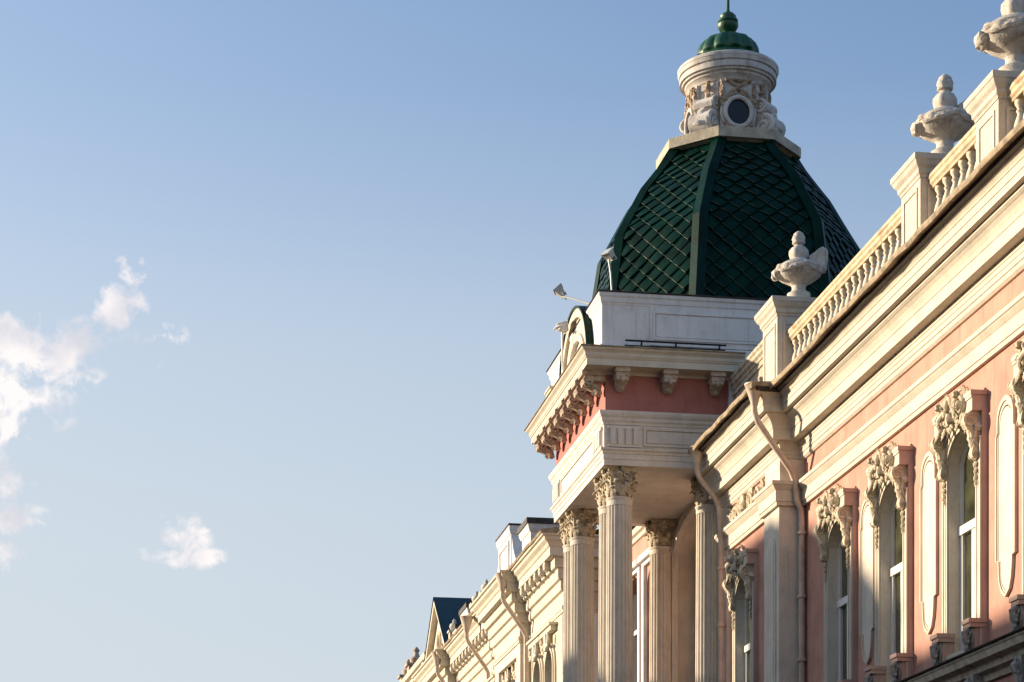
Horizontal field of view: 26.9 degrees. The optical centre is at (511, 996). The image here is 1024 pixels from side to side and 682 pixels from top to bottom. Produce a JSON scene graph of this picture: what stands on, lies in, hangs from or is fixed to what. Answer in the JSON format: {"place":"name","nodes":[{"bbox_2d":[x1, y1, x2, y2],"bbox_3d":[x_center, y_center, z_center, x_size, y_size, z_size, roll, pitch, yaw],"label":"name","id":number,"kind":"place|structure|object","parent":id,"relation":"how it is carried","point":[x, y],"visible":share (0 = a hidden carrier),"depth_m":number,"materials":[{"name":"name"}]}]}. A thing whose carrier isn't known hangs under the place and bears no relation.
{"place":"outdoors","nodes":[
{"label":"outdoors","id":0,"kind":"place"},
{"bbox_2d":[397,647,424,681],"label":"house","id":1,"kind":"structure","parent":0,"point":[413,663],"depth_m":98.94,"materials":[{"name":"yellow paint"}]},
{"bbox_2d":[0,0,1004,681],"label":"sky","id":2,"kind":"structure","parent":0,"point":[280,310],"materials":[{"name":"blue"}]},
{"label":"pavement","id":3,"kind":"structure","parent":0,"visible":0},
{"bbox_2d":[411,517,635,681],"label":"cream building","id":4,"kind":"structure","parent":3,"relation":"on","point":[531,563],"depth_m":68.86,"materials":[{"name":"yellow paint"}]},
{"bbox_2d":[431,651,444,681],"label":"drainpipe","id":5,"kind":"object","parent":4,"relation":"attached to","point":[435,657],"visible":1,"depth_m":83.51,"materials":[{"name":"beige metal"}]},
{"bbox_2d":[460,615,489,679],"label":"drainpipe","id":6,"kind":"object","parent":4,"relation":"attached to","point":[466,620],"visible":0.99,"depth_m":75.76,"materials":[{"name":"beige metal"}]},
{"bbox_2d":[485,674,494,681],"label":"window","id":7,"kind":"structure","parent":4,"relation":"in","point":[492,678],"depth_m":75.03,"materials":[{"name":"beige stone"}]},
{"bbox_2d":[501,666,514,681],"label":"window","id":8,"kind":"structure","parent":4,"relation":"in","point":[508,674],"depth_m":72.05,"materials":[{"name":"beige stone"}]},
{"bbox_2d":[495,572,527,681],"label":"drainpipe","id":9,"kind":"object","parent":4,"relation":"attached to","point":[501,582],"visible":0.97,"depth_m":68.18,"materials":[{"name":"beige metal"}]},
{"bbox_2d":[511,661,515,676],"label":"window","id":10,"kind":"structure","parent":4,"relation":"in","point":[512,666],"depth_m":70.53,"materials":[{"name":"beige stone"}]},
{"bbox_2d":[526,633,543,681],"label":"window","id":11,"kind":"structure","parent":4,"relation":"in","point":[533,644],"depth_m":66.93,"materials":[{"name":"beige stone"}]},
{"bbox_2d":[537,621,557,681],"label":"window","id":12,"kind":"structure","parent":4,"relation":"in","point":[545,633],"depth_m":64.93,"materials":[{"name":"beige stone"}]},
{"bbox_2d":[632,526,649,681],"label":"pink wing","id":13,"kind":"structure","parent":3,"relation":"on","point":[641,575],"depth_m":58.20,"materials":[{"name":"pink paint"}]},
{"bbox_2d":[632,559,640,681],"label":"window","id":14,"kind":"structure","parent":13,"relation":"in","point":[636,568],"depth_m":58.47,"materials":[{"name":"white paint"}]},
{"bbox_2d":[637,547,649,681],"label":"window","id":15,"kind":"structure","parent":13,"relation":"in","point":[644,559],"depth_m":57.79,"materials":[{"name":"white paint"}]},
{"bbox_2d":[524,0,864,681],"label":"domed tower","id":16,"kind":"structure","parent":3,"relation":"on","point":[662,339],"depth_m":49.89,"materials":[{"name":"paint"}]},
{"bbox_2d":[553,320,568,371],"bbox_3d":[1.182,-15.429,51.467,0.297,1.619,0.365,0,0,-15],"label":"floodlight","id":17,"kind":"object","parent":16,"relation":"on","point":[562,327],"visible":0.91,"depth_m":51.45,"materials":[{"name":"grey metal"}]},
{"bbox_2d":[553,283,588,303],"bbox_3d":[1.541,-16.911,51.779,1.328,0.762,0.436,0,0,34],"label":"floodlight","id":18,"kind":"object","parent":16,"relation":"attached to","point":[559,291],"visible":0.94,"depth_m":51.90,"materials":[{"name":"grey metal"}]},
{"bbox_2d":[600,247,616,289],"bbox_3d":[2.213,-16.584,49.052,0.279,1.132,0.327,0,0,-41],"label":"floodlight","id":19,"kind":"object","parent":16,"relation":"attached to","point":[608,255],"visible":1,"depth_m":49.04,"materials":[{"name":"grey metal"}]},
{"bbox_2d":[688,70,1023,681],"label":"pink building","id":20,"kind":"structure","parent":3,"relation":"on","point":[890,406],"depth_m":37.41,"materials":[{"name":"paint"}]},
{"bbox_2d":[688,445,724,681],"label":"drainpipe","id":21,"kind":"object","parent":20,"relation":"attached to","point":[696,455],"visible":0.95,"depth_m":48.34,"materials":[{"name":"beige metal"}]},
{"bbox_2d":[722,544,758,681],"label":"window","id":22,"kind":"structure","parent":20,"relation":"in","point":[740,584],"depth_m":47.17,"materials":[{"name":"pink paint"}]},
{"bbox_2d":[744,381,805,681],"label":"drainpipe","id":23,"kind":"object","parent":20,"relation":"attached to","point":[753,393],"visible":0.99,"depth_m":43.76,"materials":[{"name":"beige metal"}]},
{"bbox_2d":[771,231,827,296],"bbox_3d":[5.957,-15.109,44.468,1.018,1.574,1.020,0,0,-32],"label":"urn","id":24,"kind":"object","parent":20,"relation":"on","point":[798,272],"visible":0.94,"depth_m":44.29,"materials":[{"name":"stone"}]},
{"bbox_2d":[812,484,857,681],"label":"window","id":25,"kind":"structure","parent":20,"relation":"in","point":[835,530],"depth_m":41.77,"materials":[{"name":"pink paint"}]},
{"bbox_2d":[863,441,913,681],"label":"window","id":26,"kind":"structure","parent":20,"relation":"in","point":[888,494],"depth_m":38.65,"materials":[{"name":"pink paint"}]},
{"bbox_2d":[910,74,974,153],"bbox_3d":[7.312,-14.777,36.147,1.030,1.590,1.030,0,0,-33],"label":"urn","id":27,"kind":"object","parent":20,"relation":"on","point":[945,123],"visible":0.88,"depth_m":35.95,"materials":[{"name":"stone"}]},
{"bbox_2d":[929,385,987,665],"bbox_3d":[7.324,-7.601,34.811,0.780,4.371,1.800,0,0,-9],"label":"window","id":28,"kind":"structure","parent":20,"relation":"in","point":[959,444],"depth_m":35.16,"materials":[{"name":"pink paint"}]},
{"bbox_2d":[974,0,1023,71],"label":"urn","id":29,"kind":"object","parent":20,"relation":"on","point":[1002,37],"visible":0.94,"depth_m":32.49,"materials":[{"name":"stone"}]},
{"bbox_2d":[1008,338,1023,630],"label":"window","id":30,"kind":"structure","parent":20,"relation":"in","point":[1016,385],"depth_m":32.03,"materials":[{"name":"pink paint"}]}
]}

